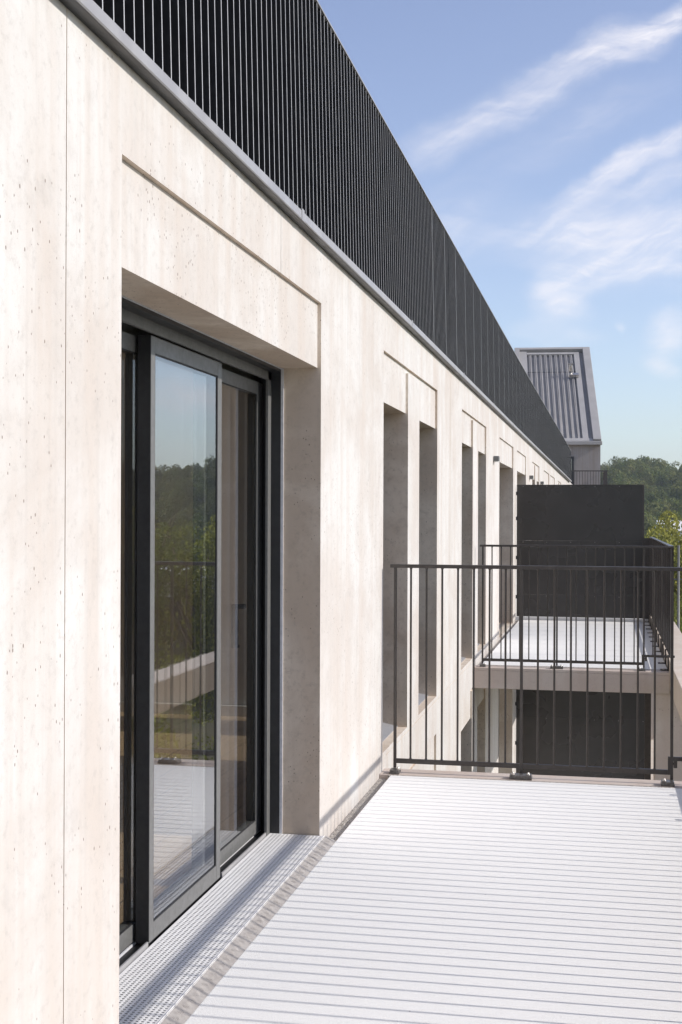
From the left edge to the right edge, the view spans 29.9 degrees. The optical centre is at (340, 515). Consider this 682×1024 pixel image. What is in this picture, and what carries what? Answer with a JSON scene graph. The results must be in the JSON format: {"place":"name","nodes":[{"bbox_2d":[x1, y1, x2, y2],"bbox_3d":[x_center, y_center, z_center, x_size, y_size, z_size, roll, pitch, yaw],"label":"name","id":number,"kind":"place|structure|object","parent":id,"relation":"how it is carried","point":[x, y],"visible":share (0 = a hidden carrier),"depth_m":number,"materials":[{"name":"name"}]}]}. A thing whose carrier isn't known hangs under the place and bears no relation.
{"place":"outdoors","nodes":[
{"label":"outdoors","id":0,"kind":"place"},
{"bbox_2d":[318,0,681,468],"label":"sky","id":1,"kind":"structure","parent":0,"point":[544,137],"materials":[{"name":"blue"}]},
{"bbox_3d":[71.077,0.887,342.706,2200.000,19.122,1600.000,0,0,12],"label":"ground","id":2,"kind":"structure","parent":0,"visible":0},
{"bbox_2d":[0,0,681,1023],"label":"apartment building","id":3,"kind":"structure","parent":2,"relation":"on","point":[258,430],"depth_m":4.85,"materials":[{"name":"concrete"}]},
{"bbox_2d":[119,295,283,974],"bbox_3d":[-0.610,0.409,4.580,0.227,2.198,2.608,0,0,12],"label":"sliding door","id":4,"kind":"structure","parent":3,"relation":"in","point":[148,334],"depth_m":4.94,"materials":[{"name":"metal"}]},
{"bbox_2d":[93,0,570,479],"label":"louvre screen","id":5,"kind":"object","parent":3,"relation":"on","point":[277,92],"visible":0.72,"depth_m":5.86,"materials":[{"name":"paint"}]},
{"bbox_2d":[382,722,397,741],"bbox_3d":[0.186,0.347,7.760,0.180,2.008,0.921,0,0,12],"label":"window sill","id":6,"kind":"structure","parent":3,"relation":"in","point":[387,729],"depth_m":7.99,"materials":[{"name":"grey metal"}]},
{"bbox_2d":[418,693,427,705],"bbox_3d":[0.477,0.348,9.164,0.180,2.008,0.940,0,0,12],"label":"window sill","id":7,"kind":"structure","parent":3,"relation":"in","point":[421,697],"depth_m":9.42,"materials":[{"name":"grey metal"}]},
{"bbox_2d":[184,775,681,1023],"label":"terrace floor","id":8,"kind":"structure","parent":3,"relation":"on","point":[421,900],"depth_m":4.60,"materials":[{"name":"white wood"}]},
{"bbox_2d":[493,456,499,461],"bbox_3d":[1.749,-0.638,14.391,0.062,0.067,0.140,0,0,12],"label":"wall lamp","id":9,"kind":"object","parent":3,"relation":"attached to","point":[496,458],"visible":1,"depth_m":14.32,"materials":[{"name":"metal"}]},
{"bbox_2d":[499,468,499,622],"bbox_3d":[1.906,0.403,16.352,0.060,2.108,2.304,0,0,12],"label":"window","id":10,"kind":"structure","parent":3,"relation":"in","point":[499,468],"depth_m":17.43,"materials":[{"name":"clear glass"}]},
{"bbox_2d":[389,564,681,786],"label":"railing","id":11,"kind":"object","parent":3,"relation":"on","point":[521,775],"visible":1,"depth_m":7.08,"materials":[{"name":"metal"}]},
{"bbox_2d":[483,620,666,668],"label":"terrace floor","id":12,"kind":"structure","parent":3,"relation":"on","point":[629,632],"depth_m":14.47,"materials":[{"name":"white wood"}]},
{"bbox_2d":[645,537,673,670],"bbox_3d":[3.648,0.874,14.817,0.122,1.178,5.660,0,0,12],"label":"side railing","id":13,"kind":"object","parent":12,"relation":"on","point":[666,586],"visible":0.79,"depth_m":13.71,"materials":[{"name":"metal"}]},
{"bbox_2d":[480,545,674,670],"bbox_3d":[2.235,0.869,12.173,1.831,1.178,0.088,0,0,12],"label":"railing","id":14,"kind":"object","parent":3,"relation":"on","point":[644,658],"visible":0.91,"depth_m":12.19,"materials":[{"name":"metal"}]},
{"bbox_2d":[516,485,643,618],"bbox_3d":[3.318,0.488,17.804,1.755,1.848,0.038,0,0,12],"label":"privacy screen","id":15,"kind":"object","parent":3,"relation":"on","point":[608,515],"visible":0.87,"depth_m":17.79,"materials":[{"name":"paint"}]},
{"bbox_2d":[571,470,607,484],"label":"balcony railing","id":16,"kind":"object","parent":3,"relation":"attached to","point":[604,476],"visible":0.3,"depth_m":46.54,"materials":[{"name":"metal"}]},
{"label":"terrace floor","id":17,"kind":"structure","parent":3,"relation":"on","visible":0},
{"bbox_2d":[515,689,644,779],"bbox_3d":[3.354,2.844,17.795,1.847,2.346,0.038,0,0,12],"label":"privacy screen","id":18,"kind":"object","parent":17,"relation":"on","point":[595,728],"visible":0.28,"depth_m":17.79,"materials":[{"name":"paint"}]},
{"bbox_2d":[514,347,601,484],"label":"gabled house","id":19,"kind":"structure","parent":2,"relation":"on","point":[562,379],"depth_m":50.85,"materials":[{"name":"grey metal"}]},
{"bbox_2d":[571,457,573,484],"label":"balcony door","id":20,"kind":"structure","parent":19,"relation":"in","point":[572,458],"depth_m":48.17,"materials":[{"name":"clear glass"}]},
{"bbox_2d":[600,455,681,535],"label":"forest","id":21,"kind":"object","parent":2,"relation":"on","point":[661,481],"visible":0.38,"depth_m":227.20,"materials":[{"name":"green plant"}]},
{"bbox_2d":[606,510,681,626],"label":"tree","id":22,"kind":"object","parent":2,"relation":"on","point":[660,529],"visible":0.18,"depth_m":59.68,"materials":[{"name":"green plant"}]},
{"bbox_2d":[645,509,681,559],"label":"tree","id":23,"kind":"object","parent":2,"relation":"on","point":[679,519],"visible":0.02,"depth_m":85.72,"materials":[{"name":"green plant"}]},
{"bbox_2d":[655,520,681,541],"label":"distant house","id":24,"kind":"structure","parent":2,"relation":"on","point":[680,529],"depth_m":99.01,"materials":[{"name":"white"}]},
{"bbox_2d":[674,545,681,629],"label":"street pole","id":25,"kind":"object","parent":2,"relation":"on","point":[678,579],"visible":0.37,"depth_m":38.70,"materials":[{"name":"metal"}]},
{"bbox_2d":[674,588,681,630],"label":"tree","id":26,"kind":"object","parent":2,"relation":"on","point":[675,611],"visible":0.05,"depth_m":45.88,"materials":[{"name":"green plant"}]}
]}

